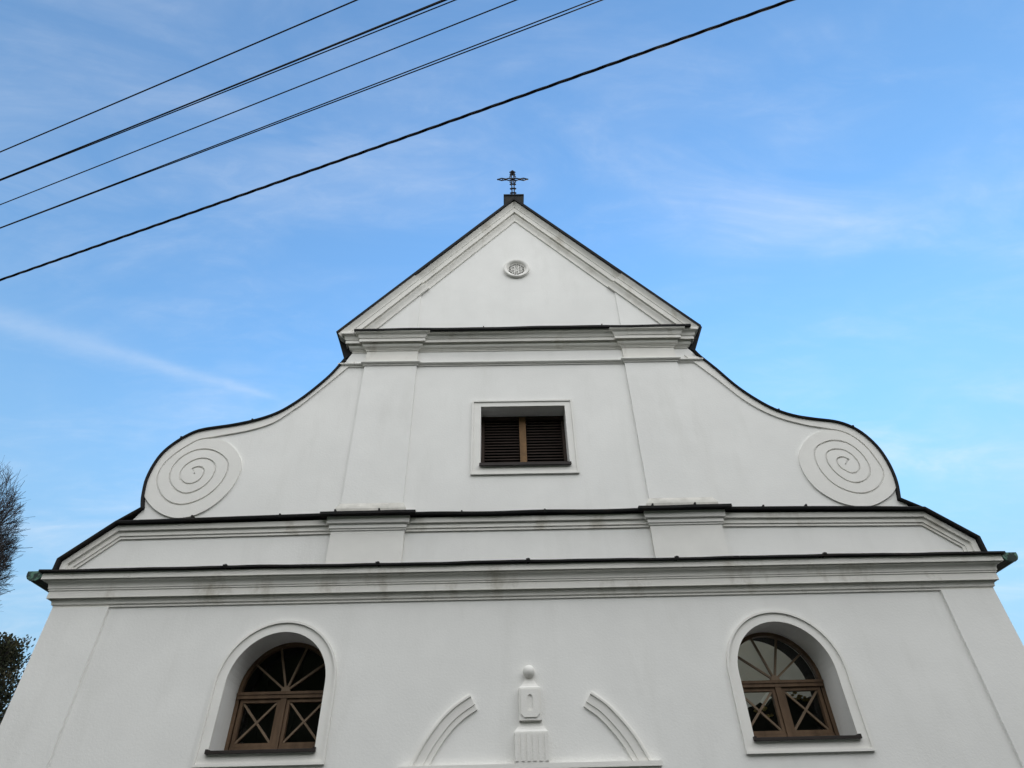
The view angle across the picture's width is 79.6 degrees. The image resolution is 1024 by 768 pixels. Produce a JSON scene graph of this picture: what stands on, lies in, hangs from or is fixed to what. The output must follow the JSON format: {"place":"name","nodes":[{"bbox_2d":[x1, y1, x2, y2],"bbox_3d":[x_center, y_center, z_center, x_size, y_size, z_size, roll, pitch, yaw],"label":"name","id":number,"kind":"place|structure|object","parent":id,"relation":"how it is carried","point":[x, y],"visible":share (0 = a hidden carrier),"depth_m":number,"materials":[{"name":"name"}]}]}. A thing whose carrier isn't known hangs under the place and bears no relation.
{"place":"outdoors","nodes":[
{"label":"outdoors","id":0,"kind":"place"},
{"bbox_2d":[0,0,357,152],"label":"overhead cable","id":1,"kind":"object","parent":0,"point":[183,73],"visible":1,"depth_m":6.13,"materials":[{"name":"black plastic"}]},
{"bbox_2d":[0,0,446,179],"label":"overhead cable","id":2,"kind":"object","parent":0,"point":[402,17],"visible":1,"depth_m":6.22,"materials":[{"name":"black plastic"}]},
{"bbox_2d":[0,0,455,180],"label":"overhead cable","id":3,"kind":"object","parent":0,"point":[235,87],"visible":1,"depth_m":6.23,"materials":[{"name":"black plastic"}]},
{"bbox_2d":[0,0,516,204],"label":"overhead cable","id":4,"kind":"object","parent":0,"point":[269,98],"visible":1,"depth_m":6.33,"materials":[{"name":"black plastic"}]},
{"bbox_2d":[0,0,593,227],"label":"overhead cable","id":5,"kind":"object","parent":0,"point":[328,101],"visible":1,"depth_m":6.37,"materials":[{"name":"black plastic"}]},
{"bbox_2d":[0,0,602,228],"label":"overhead cable","id":6,"kind":"object","parent":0,"point":[314,109],"visible":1,"depth_m":6.42,"materials":[{"name":"black plastic"}]},
{"bbox_2d":[209,0,441,94],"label":"overhead cable","id":7,"kind":"object","parent":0,"point":[357,34],"visible":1,"depth_m":5.88,"materials":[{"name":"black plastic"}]},
{"bbox_2d":[0,0,794,280],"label":"overhead cable","id":8,"kind":"object","parent":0,"point":[458,118],"visible":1,"depth_m":5.58,"materials":[{"name":"black plastic"}]},
{"bbox_2d":[0,0,1023,716],"label":"sky","id":9,"kind":"structure","parent":0,"point":[832,190],"materials":[{"name":"blue"}]},
{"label":"ground","id":10,"kind":"structure","parent":0,"visible":0},
{"bbox_2d":[0,455,34,611],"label":"bare tree","id":11,"kind":"object","parent":10,"relation":"on","point":[6,552],"visible":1,"depth_m":32.51,"materials":[{"name":"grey plant"}]},
{"bbox_2d":[0,632,35,723],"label":"evergreen tree","id":12,"kind":"object","parent":10,"relation":"on","point":[10,652],"visible":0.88,"depth_m":21.35,"materials":[{"name":"green plant"}]},
{"bbox_2d":[0,170,1023,767],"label":"church","id":13,"kind":"structure","parent":10,"relation":"on","point":[514,480],"depth_m":7.94,"materials":[{"name":"white paint"}]},
{"bbox_2d":[191,620,336,767],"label":"arched window","id":14,"kind":"structure","parent":13,"relation":"in","point":[276,752],"depth_m":7.28,"materials":[{"name":"brown wood"}]},
{"bbox_2d":[238,650,325,743],"bbox_3d":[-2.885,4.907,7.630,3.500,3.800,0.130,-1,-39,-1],"label":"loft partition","id":15,"kind":"object","parent":13,"relation":"in","point":[311,661],"depth_m":8.13,"materials":[{"name":"grey glass"}]},
{"bbox_2d":[470,399,579,474],"bbox_3d":[0.175,0.964,9.645,1.600,1.360,0.640,-1,-39,-1],"label":"louvred window","id":16,"kind":"structure","parent":13,"relation":"in","point":[537,445],"depth_m":9.75,"materials":[{"name":"brown wood"}]},
{"bbox_2d":[748,692,821,730],"bbox_3d":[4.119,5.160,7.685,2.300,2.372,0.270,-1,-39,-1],"label":"window pane","id":17,"kind":"object","parent":13,"relation":"attached to","point":[808,722],"visible":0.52,"depth_m":8.15,"materials":[{"name":"grey glass"}]},
{"bbox_2d":[726,610,875,753],"bbox_3d":[3.285,3.617,7.458,1.432,1.551,0.560,-1,-39,-1],"label":"arched window","id":18,"kind":"structure","parent":13,"relation":"in","point":[788,739],"depth_m":7.38,"materials":[{"name":"brown wood"}]}
]}

